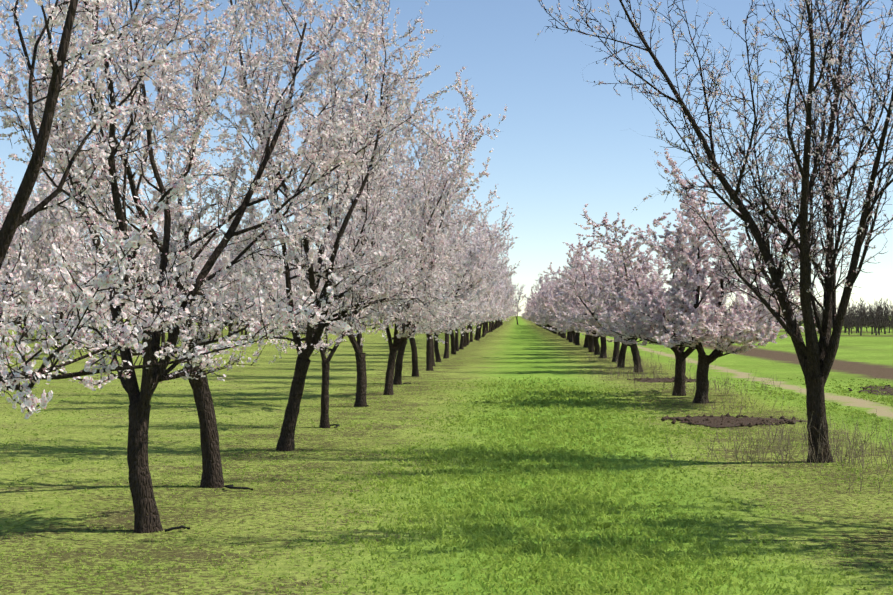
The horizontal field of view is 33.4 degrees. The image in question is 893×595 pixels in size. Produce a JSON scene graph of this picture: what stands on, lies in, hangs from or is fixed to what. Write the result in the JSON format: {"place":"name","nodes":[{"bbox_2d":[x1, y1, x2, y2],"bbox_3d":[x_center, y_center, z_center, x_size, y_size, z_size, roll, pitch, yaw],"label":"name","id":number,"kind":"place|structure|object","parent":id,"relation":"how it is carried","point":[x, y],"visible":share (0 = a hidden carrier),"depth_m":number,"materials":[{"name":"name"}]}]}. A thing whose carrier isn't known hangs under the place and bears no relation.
{"place":"outdoors","nodes":[
{"label":"outdoors","id":0,"kind":"place"},
{"bbox_2d":[0,316,892,594],"bbox_3d":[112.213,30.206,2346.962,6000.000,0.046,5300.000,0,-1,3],"label":"ground","id":1,"kind":"structure","parent":0,"point":[510,348],"depth_m":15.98,"materials":[{"name":"green plant"}]},
{"bbox_2d":[0,200,29,319],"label":"almond tree","id":2,"kind":"object","parent":1,"relation":"on","point":[1,269],"visible":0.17,"depth_m":65.59,"materials":[{"name":"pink plant"}]},
{"bbox_2d":[0,177,47,346],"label":"almond tree","id":3,"kind":"object","parent":1,"relation":"on","point":[14,194],"depth_m":69.81,"materials":[{"name":"pink plant"}]},
{"bbox_2d":[0,104,84,361],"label":"almond tree","id":4,"kind":"object","parent":1,"relation":"on","point":[37,259],"visible":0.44,"depth_m":52.40,"materials":[{"name":"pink plant"}]},
{"bbox_2d":[14,128,111,356],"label":"almond tree","id":5,"kind":"object","parent":1,"relation":"on","point":[36,218],"visible":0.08,"depth_m":57.15,"materials":[{"name":"pink plant"}]},
{"bbox_2d":[55,218,93,347],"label":"almond tree","id":6,"kind":"object","parent":1,"relation":"on","point":[65,303],"visible":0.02,"depth_m":76.29,"materials":[{"name":"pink plant"}]},
{"bbox_2d":[23,157,154,354],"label":"almond tree","id":7,"kind":"object","parent":1,"relation":"on","point":[87,269],"visible":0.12,"depth_m":62.59,"materials":[{"name":"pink plant"}]},
{"bbox_2d":[86,198,156,349],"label":"almond tree","id":8,"kind":"object","parent":1,"relation":"on","point":[119,280],"visible":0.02,"depth_m":67.32,"materials":[{"name":"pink plant"}]},
{"bbox_2d":[95,219,180,334],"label":"almond tree","id":9,"kind":"object","parent":1,"relation":"on","point":[158,227],"depth_m":96.01,"materials":[{"name":"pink plant"}]},
{"bbox_2d":[0,0,333,487],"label":"almond tree","id":10,"kind":"object","parent":1,"relation":"on","point":[212,475],"visible":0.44,"depth_m":14.11,"materials":[{"name":"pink plant"}]},
{"bbox_2d":[141,178,206,346],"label":"almond tree","id":11,"kind":"object","parent":1,"relation":"on","point":[163,333],"visible":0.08,"depth_m":72.50,"materials":[{"name":"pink plant"}]},
{"bbox_2d":[164,525,189,531],"bbox_3d":[-2.035,1.748,11.291,0.091,0.048,0.219,-1,-1,36],"label":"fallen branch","id":12,"kind":"object","parent":1,"relation":"on","point":[178,527],"visible":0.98,"depth_m":11.26,"materials":[{"name":"black wood"}]},
{"bbox_2d":[139,190,216,314],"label":"almond tree","id":13,"kind":"object","parent":1,"relation":"on","point":[198,262],"visible":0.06,"depth_m":78.58,"materials":[{"name":"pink plant"}]},
{"bbox_2d":[194,215,220,315],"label":"almond tree","id":14,"kind":"object","parent":1,"relation":"on","point":[202,262],"visible":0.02,"depth_m":106.44,"materials":[{"name":"pink plant"}]},
{"bbox_2d":[0,0,417,418],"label":"almond tree","id":15,"kind":"object","parent":1,"relation":"on","point":[15,219],"visible":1,"depth_m":7.56,"materials":[{"name":"white plant"}]},
{"bbox_2d":[224,484,252,490],"bbox_3d":[-1.989,1.764,13.843,0.398,0.049,0.168,-1,-1,44],"label":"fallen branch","id":16,"kind":"object","parent":1,"relation":"on","point":[231,486],"visible":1,"depth_m":13.77,"materials":[{"name":"black wood"}]},
{"bbox_2d":[200,214,277,334],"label":"almond tree","id":17,"kind":"object","parent":1,"relation":"on","point":[219,263],"visible":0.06,"depth_m":88.35,"materials":[{"name":"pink plant"}]},
{"bbox_2d":[0,0,481,532],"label":"almond tree","id":18,"kind":"object","parent":1,"relation":"on","point":[146,514],"visible":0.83,"depth_m":11.57,"materials":[{"name":"white plant"}]},
{"bbox_2d":[224,203,269,340],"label":"almond tree","id":19,"kind":"object","parent":1,"relation":"on","point":[259,208],"visible":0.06,"depth_m":100.62,"materials":[{"name":"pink plant"}]},
{"bbox_2d":[225,223,285,341],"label":"almond tree","id":20,"kind":"object","parent":1,"relation":"on","point":[275,264],"visible":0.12,"depth_m":93.87,"materials":[{"name":"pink plant"}]},
{"bbox_2d":[249,251,282,338],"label":"almond tree","id":21,"kind":"object","parent":1,"relation":"on","point":[269,275],"visible":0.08,"depth_m":104.53,"materials":[{"name":"pink plant"}]},
{"bbox_2d":[265,239,291,336],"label":"almond tree","id":22,"kind":"object","parent":1,"relation":"on","point":[284,285],"visible":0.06,"depth_m":110.09,"materials":[{"name":"pink plant"}]},
{"bbox_2d":[257,225,321,305],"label":"almond tree","id":23,"kind":"object","parent":1,"relation":"on","point":[298,283],"visible":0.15,"depth_m":114.18,"materials":[{"name":"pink plant"}]},
{"bbox_2d":[136,0,475,450],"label":"almond tree","id":24,"kind":"object","parent":1,"relation":"on","point":[391,289],"visible":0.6,"depth_m":18.08,"materials":[{"name":"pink plant"}]},
{"bbox_2d":[291,227,332,314],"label":"almond tree","id":25,"kind":"object","parent":1,"relation":"on","point":[298,265],"depth_m":124.79,"materials":[{"name":"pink plant"}]},
{"bbox_2d":[292,243,339,329],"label":"almond tree","id":26,"kind":"object","parent":1,"relation":"on","point":[316,269],"visible":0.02,"depth_m":120.48,"materials":[{"name":"pink plant"}]},
{"bbox_2d":[218,66,418,406],"bbox_3d":[-2.338,-1.068,27.459,3.908,6.312,4.598,0,-1,29],"label":"almond tree","id":27,"kind":"object","parent":1,"relation":"on","point":[361,387],"visible":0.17,"depth_m":27.15,"materials":[{"name":"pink plant"}]},
{"bbox_2d":[257,39,438,427],"bbox_3d":[-1.586,-0.963,22.298,3.000,5.903,2.193,0,-1,16],"label":"almond tree","id":28,"kind":"object","parent":1,"relation":"on","point":[324,416],"visible":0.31,"depth_m":22.04,"materials":[{"name":"pink plant"}]},
{"bbox_2d":[308,38,506,394],"bbox_3d":[-0.361,-1.685,30.871,4.628,7.587,3.806,0,-1,-28],"label":"almond tree","id":29,"kind":"object","parent":1,"relation":"on","point":[431,224],"visible":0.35,"depth_m":30.89,"materials":[{"name":"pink plant"}]},
{"bbox_2d":[371,201,456,365],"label":"almond tree","id":30,"kind":"object","parent":1,"relation":"on","point":[433,359],"depth_m":48.69,"materials":[{"name":"pink plant"}]},
{"bbox_2d":[362,136,487,384],"bbox_3d":[-0.629,-0.722,35.174,3.023,5.756,4.859,0,-1,26],"label":"almond tree","id":31,"kind":"object","parent":1,"relation":"on","point":[397,379],"visible":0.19,"depth_m":35.20,"materials":[{"name":"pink plant"}]},
{"bbox_2d":[369,138,488,370],"bbox_3d":[-0.732,-1.408,45.029,4.749,7.372,2.975,1,-1,-44],"label":"almond tree","id":32,"kind":"object","parent":1,"relation":"on","point":[429,365],"visible":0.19,"depth_m":45.53,"materials":[{"name":"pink plant"}]},
{"bbox_2d":[356,49,508,376],"bbox_3d":[-0.946,-2.360,39.758,4.607,9.114,3.829,0,-1,28],"label":"almond tree","id":33,"kind":"object","parent":1,"relation":"on","point":[415,370],"visible":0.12,"depth_m":39.72,"materials":[{"name":"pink plant"}]},
{"bbox_2d":[380,202,517,358],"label":"almond tree","id":34,"kind":"object","parent":1,"relation":"on","point":[493,239],"visible":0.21,"depth_m":57.87,"materials":[{"name":"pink plant"}]},
{"bbox_2d":[396,168,510,361],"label":"almond tree","id":35,"kind":"object","parent":1,"relation":"on","point":[480,242],"visible":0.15,"depth_m":53.20,"materials":[{"name":"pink plant"}]},
{"bbox_2d":[443,211,487,350],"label":"almond tree","id":36,"kind":"object","parent":1,"relation":"on","point":[456,342],"depth_m":67.89,"materials":[{"name":"pink plant"}]},
{"bbox_2d":[425,139,520,353],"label":"almond tree","id":37,"kind":"object","parent":1,"relation":"on","point":[453,348],"visible":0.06,"depth_m":62.21,"materials":[{"name":"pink plant"}]},
{"bbox_2d":[450,204,500,346],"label":"almond tree","id":38,"kind":"object","parent":1,"relation":"on","point":[465,339],"visible":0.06,"depth_m":78.62,"materials":[{"name":"pink plant"}]},
{"bbox_2d":[442,219,509,348],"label":"almond tree","id":39,"kind":"object","parent":1,"relation":"on","point":[461,346],"visible":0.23,"depth_m":73.50,"materials":[{"name":"pink plant"}]},
{"bbox_2d":[460,224,494,341],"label":"almond tree","id":40,"kind":"object","parent":1,"relation":"on","point":[471,335],"depth_m":92.52,"materials":[{"name":"pink plant"}]},
{"bbox_2d":[463,205,498,342],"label":"almond tree","id":41,"kind":"object","parent":1,"relation":"on","point":[483,220],"depth_m":88.61,"materials":[{"name":"pink plant"}]},
{"bbox_2d":[460,235,508,344],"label":"almond tree","id":42,"kind":"object","parent":1,"relation":"on","point":[488,294],"visible":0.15,"depth_m":83.43,"materials":[{"name":"pink plant"}]},
{"bbox_2d":[467,236,508,336],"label":"almond tree","id":43,"kind":"object","parent":1,"relation":"on","point":[503,289],"visible":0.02,"depth_m":113.09,"materials":[{"name":"pink plant"}]},
{"bbox_2d":[479,265,508,337],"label":"almond tree","id":44,"kind":"object","parent":1,"relation":"on","point":[498,292],"visible":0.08,"depth_m":107.84,"materials":[{"name":"pink plant"}]},
{"bbox_2d":[482,265,507,336],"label":"almond tree","id":45,"kind":"object","parent":1,"relation":"on","point":[501,299],"visible":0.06,"depth_m":117.71,"materials":[{"name":"pink plant"}]},
{"bbox_2d":[470,212,520,339],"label":"almond tree","id":46,"kind":"object","parent":1,"relation":"on","point":[507,272],"visible":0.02,"depth_m":100.92,"materials":[{"name":"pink plant"}]},
{"bbox_2d":[476,242,514,340],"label":"almond tree","id":47,"kind":"object","parent":1,"relation":"on","point":[496,318],"visible":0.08,"depth_m":97.73,"materials":[{"name":"pink plant"}]},
{"bbox_2d":[485,243,506,333],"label":"almond tree","id":48,"kind":"object","parent":1,"relation":"on","point":[498,290],"depth_m":136.48,"materials":[{"name":"pink plant"}]},
{"bbox_2d":[490,242,511,323],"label":"almond tree","id":49,"kind":"object","parent":1,"relation":"on","point":[504,285],"visible":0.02,"depth_m":160.13,"materials":[{"name":"pink plant"}]},
{"bbox_2d":[491,260,517,331],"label":"almond tree","id":50,"kind":"object","parent":1,"relation":"on","point":[511,290],"visible":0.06,"depth_m":149.99,"materials":[{"name":"pink plant"}]},
{"bbox_2d":[493,265,516,329],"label":"almond tree","id":51,"kind":"object","parent":1,"relation":"on","point":[507,298],"visible":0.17,"depth_m":165.38,"materials":[{"name":"pink plant"}]},
{"bbox_2d":[495,284,515,328],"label":"almond tree","id":52,"kind":"object","parent":1,"relation":"on","point":[506,303],"visible":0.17,"depth_m":180.76,"materials":[{"name":"pink plant"}]},
{"bbox_2d":[497,283,517,327],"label":"almond tree","id":53,"kind":"object","parent":1,"relation":"on","point":[509,302],"visible":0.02,"depth_m":199.85,"materials":[{"name":"pink plant"}]},
{"bbox_2d":[510,284,525,324],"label":"almond tree","id":54,"kind":"object","parent":1,"relation":"on","point":[517,302],"visible":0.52,"depth_m":265.15,"materials":[{"name":"pink plant"}]},
{"bbox_2d":[524,286,553,332],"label":"almond tree","id":55,"kind":"object","parent":1,"relation":"on","point":[529,302],"visible":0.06,"depth_m":140.15,"materials":[{"name":"pink plant"}]},
{"bbox_2d":[533,272,548,292],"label":"almond tree","id":56,"kind":"object","parent":1,"relation":"on","point":[537,286],"visible":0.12,"depth_m":269.03,"materials":[{"name":"pink plant"}]},
{"bbox_2d":[523,283,562,337],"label":"almond tree","id":57,"kind":"object","parent":1,"relation":"on","point":[534,313],"visible":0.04,"depth_m":112.07,"materials":[{"name":"pink plant"}]},
{"bbox_2d":[533,276,565,336],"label":"almond tree","id":58,"kind":"object","parent":1,"relation":"on","point":[544,294],"visible":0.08,"depth_m":116.61,"materials":[{"name":"pink plant"}]},
{"bbox_2d":[534,271,567,337],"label":"almond tree","id":59,"kind":"object","parent":1,"relation":"on","point":[539,300],"visible":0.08,"depth_m":107.07,"materials":[{"name":"pink plant"}]},
{"bbox_2d":[533,280,568,339],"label":"almond tree","id":60,"kind":"object","parent":1,"relation":"on","point":[567,338],"depth_m":101.19,"materials":[{"name":"pink plant"}]},
{"bbox_2d":[534,282,572,338],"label":"almond tree","id":61,"kind":"object","parent":1,"relation":"on","point":[547,321],"visible":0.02,"depth_m":97.46,"materials":[{"name":"pink plant"}]},
{"bbox_2d":[535,271,575,341],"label":"almond tree","id":62,"kind":"object","parent":1,"relation":"on","point":[549,313],"visible":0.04,"depth_m":92.56,"materials":[{"name":"pink plant"}]},
{"bbox_2d":[537,262,575,342],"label":"almond tree","id":63,"kind":"object","parent":1,"relation":"on","point":[557,298],"visible":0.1,"depth_m":86.83,"materials":[{"name":"pink plant"}]},
{"bbox_2d":[549,279,579,344],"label":"almond tree","id":64,"kind":"object","parent":1,"relation":"on","point":[577,341],"depth_m":82.55,"materials":[{"name":"pink plant"}]},
{"bbox_2d":[539,256,604,351],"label":"almond tree","id":65,"kind":"object","parent":1,"relation":"on","point":[554,315],"visible":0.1,"depth_m":66.72,"materials":[{"name":"pink plant"}]},
{"bbox_2d":[552,252,618,346],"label":"almond tree","id":66,"kind":"object","parent":1,"relation":"on","point":[586,342],"visible":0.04,"depth_m":76.51,"materials":[{"name":"pink plant"}]},
{"bbox_2d":[550,229,628,357],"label":"almond tree","id":67,"kind":"object","parent":1,"relation":"on","point":[603,348],"visible":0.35,"depth_m":57.57,"materials":[{"name":"pink plant"}]},
{"bbox_2d":[554,256,624,349],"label":"almond tree","id":68,"kind":"object","parent":1,"relation":"on","point":[568,304],"depth_m":72.98,"materials":[{"name":"pink plant"}]},
{"bbox_2d":[556,243,636,354],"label":"almond tree","id":69,"kind":"object","parent":1,"relation":"on","point":[596,346],"visible":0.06,"depth_m":62.44,"materials":[{"name":"pink plant"}]},
{"bbox_2d":[543,243,671,361],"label":"almond tree","id":70,"kind":"object","parent":1,"relation":"on","point":[616,350],"visible":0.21,"depth_m":52.55,"materials":[{"name":"pink plant"}]},
{"bbox_2d":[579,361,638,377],"bbox_3d":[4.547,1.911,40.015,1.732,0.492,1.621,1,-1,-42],"label":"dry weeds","id":71,"kind":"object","parent":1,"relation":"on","point":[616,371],"visible":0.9,"depth_m":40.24,"materials":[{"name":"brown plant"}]},
{"bbox_2d":[568,352,655,363],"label":"dry weeds","id":72,"kind":"object","parent":1,"relation":"on","point":[604,358],"visible":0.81,"depth_m":51.69,"materials":[{"name":"plant"}]},
{"bbox_2d":[581,229,666,367],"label":"almond tree","id":73,"kind":"object","parent":1,"relation":"on","point":[622,353],"visible":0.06,"depth_m":47.50,"materials":[{"name":"pink plant"}]},
{"bbox_2d":[567,362,692,378],"bbox_3d":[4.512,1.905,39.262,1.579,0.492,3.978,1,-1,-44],"label":"dry weeds","id":74,"kind":"object","parent":1,"relation":"on","point":[628,371],"visible":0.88,"depth_m":38.98,"materials":[{"name":"brown plant"}]},
{"bbox_2d":[599,361,671,376],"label":"dry weeds","id":75,"kind":"object","parent":1,"relation":"on","point":[638,372],"visible":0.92,"depth_m":39.91,"materials":[{"name":"brown plant"}]},
{"bbox_2d":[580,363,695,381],"bbox_3d":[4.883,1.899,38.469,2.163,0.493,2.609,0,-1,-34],"label":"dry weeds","id":76,"kind":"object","parent":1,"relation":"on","point":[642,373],"visible":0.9,"depth_m":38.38,"materials":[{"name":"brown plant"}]},
{"bbox_2d":[561,204,723,371],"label":"almond tree","id":77,"kind":"object","parent":1,"relation":"on","point":[605,296],"visible":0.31,"depth_m":43.28,"materials":[{"name":"pink plant"}]},
{"bbox_2d":[632,358,697,368],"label":"dry weeds","id":78,"kind":"object","parent":1,"relation":"on","point":[660,364],"visible":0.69,"depth_m":46.97,"materials":[{"name":"plant"}]},
{"bbox_2d":[627,377,709,382],"bbox_3d":[5.648,2.108,38.081,2.064,0.125,2.811,0,-1,3],"label":"soil patch","id":79,"kind":"object","parent":1,"relation":"on","point":[659,379],"visible":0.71,"depth_m":37.75,"materials":[{"name":"brown soil"}]},
{"bbox_2d":[591,178,802,395],"bbox_3d":[5.180,-0.128,29.807,4.713,4.413,4.602,1,-1,-39],"label":"almond tree","id":80,"kind":"object","parent":1,"relation":"on","point":[681,355],"visible":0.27,"depth_m":29.98,"materials":[{"name":"pink plant"}]},
{"bbox_2d":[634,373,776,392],"bbox_3d":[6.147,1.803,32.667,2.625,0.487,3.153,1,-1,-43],"label":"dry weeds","id":81,"kind":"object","parent":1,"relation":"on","point":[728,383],"visible":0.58,"depth_m":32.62,"materials":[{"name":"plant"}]},
{"bbox_2d":[594,140,824,403],"bbox_3d":[4.815,-0.427,27.616,4.118,4.946,4.493,-1,-1,39],"label":"almond tree","id":82,"kind":"object","parent":1,"relation":"on","point":[746,328],"visible":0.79,"depth_m":27.34,"materials":[{"name":"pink plant"}]},
{"bbox_2d":[632,388,789,413],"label":"dry weeds","id":83,"kind":"object","parent":1,"relation":"on","point":[704,401],"visible":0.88,"depth_m":25.64,"materials":[{"name":"brown plant"}]},
{"bbox_2d":[536,0,892,462],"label":"almond tree","id":84,"kind":"object","parent":1,"relation":"on","point":[816,357],"visible":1,"depth_m":16.80,"materials":[{"name":"brown plant"}]},
{"bbox_2d":[632,371,800,396],"bbox_3d":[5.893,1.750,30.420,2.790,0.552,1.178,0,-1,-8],"label":"dry weeds","id":85,"kind":"object","parent":1,"relation":"on","point":[730,387],"visible":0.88,"depth_m":30.50,"materials":[{"name":"brown plant"}]},
{"bbox_2d":[708,279,729,311],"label":"almond tree","id":86,"kind":"object","parent":1,"relation":"on","point":[724,301],"visible":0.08,"depth_m":266.52,"materials":[{"name":"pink plant"}]},
{"bbox_2d":[661,413,806,426],"bbox_3d":[4.362,1.900,23.064,2.162,0.121,2.273,0,-1,-32],"label":"soil patch","id":87,"kind":"object","parent":1,"relation":"on","point":[726,420],"visible":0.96,"depth_m":22.79,"materials":[{"name":"brown soil"}]},
{"bbox_2d":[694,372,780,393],"bbox_3d":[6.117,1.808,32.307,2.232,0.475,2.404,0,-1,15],"label":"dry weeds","id":88,"kind":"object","parent":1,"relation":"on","point":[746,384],"visible":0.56,"depth_m":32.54,"materials":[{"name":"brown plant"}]},
{"bbox_2d":[665,424,843,465],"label":"dry weeds","id":89,"kind":"object","parent":1,"relation":"on","point":[753,452],"visible":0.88,"depth_m":16.97,"materials":[{"name":"brown plant"}]},
{"bbox_2d":[685,408,889,468],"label":"dry weeds","id":90,"kind":"object","parent":1,"relation":"on","point":[841,450],"visible":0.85,"depth_m":16.54,"materials":[{"name":"brown plant"}]},
{"bbox_2d":[715,414,867,449],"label":"dry weeds","id":91,"kind":"object","parent":1,"relation":"on","point":[788,432],"visible":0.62,"depth_m":19.20,"materials":[{"name":"brown plant"}]},
{"bbox_2d":[816,301,822,333],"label":"bare tree","id":92,"kind":"object","parent":1,"relation":"on","point":[819,314],"visible":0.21,"depth_m":130.60,"materials":[{"name":"grey plant"}]},
{"bbox_2d":[842,315,854,334],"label":"bare tree","id":93,"kind":"object","parent":1,"relation":"on","point":[847,320],"visible":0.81,"depth_m":126.12,"materials":[{"name":"grey plant"}]},
{"bbox_2d":[843,309,857,333],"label":"bare tree","id":94,"kind":"object","parent":1,"relation":"on","point":[850,321],"visible":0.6,"depth_m":130.32,"materials":[{"name":"grey plant"}]},
{"bbox_2d":[820,420,892,472],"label":"dry weeds","id":95,"kind":"object","parent":1,"relation":"on","point":[863,451],"visible":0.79,"depth_m":16.25,"materials":[{"name":"brown plant"}]},
{"bbox_2d":[848,308,864,332],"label":"bare tree","id":96,"kind":"object","parent":1,"relation":"on","point":[856,327],"visible":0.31,"depth_m":138.14,"materials":[{"name":"grey plant"}]},
{"bbox_2d":[848,300,872,332],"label":"bare tree","id":97,"kind":"object","parent":1,"relation":"on","point":[858,313],"visible":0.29,"depth_m":142.99,"materials":[{"name":"grey plant"}]},
{"bbox_2d":[852,297,874,335],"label":"bare tree","id":98,"kind":"object","parent":1,"relation":"on","point":[862,317],"visible":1,"depth_m":122.71,"materials":[{"name":"grey plant"}]},
{"bbox_2d":[845,444,892,493],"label":"dry weeds","id":99,"kind":"object","parent":1,"relation":"on","point":[849,488],"visible":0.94,"depth_m":13.82,"materials":[{"name":"brown plant"}]},
{"bbox_2d":[848,385,892,395],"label":"soil patch","id":100,"kind":"object","parent":1,"relation":"on","point":[889,390],"visible":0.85,"depth_m":32.67,"materials":[{"name":"brown soil"}]},
{"bbox_2d":[863,298,881,334],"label":"bare tree","id":101,"kind":"object","parent":1,"relation":"on","point":[876,317],"visible":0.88,"depth_m":123.86,"materials":[{"name":"grey plant"}]},
{"bbox_2d":[858,298,890,333],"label":"bare tree","id":102,"kind":"object","parent":1,"relation":"on","point":[881,303],"visible":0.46,"depth_m":129.96,"materials":[{"name":"grey plant"}]},
{"bbox_2d":[872,298,888,333],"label":"bare tree","id":103,"kind":"object","parent":1,"relation":"on","point":[884,312],"visible":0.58,"depth_m":132.86,"materials":[{"name":"grey plant"}]},
{"bbox_2d":[871,306,892,334],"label":"bare tree","id":104,"kind":"object","parent":1,"relation":"on","point":[883,324],"visible":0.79,"depth_m":127.11,"materials":[{"name":"grey plant"}]},
{"bbox_2d":[879,425,892,452],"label":"dry weeds","id":105,"kind":"object","parent":1,"relation":"on","point":[889,438],"visible":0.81,"depth_m":18.12,"materials":[{"name":"plant"}]},
{"bbox_2d":[882,300,892,326],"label":"bare tree","id":106,"kind":"object","parent":1,"relation":"on","point":[890,311],"visible":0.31,"depth_m":143.11,"materials":[{"name":"grey plant"}]},
{"bbox_2d":[0,0,892,315],"label":"sky","id":107,"kind":"structure","parent":0,"point":[565,143],"materials":[{"name":"blue"}]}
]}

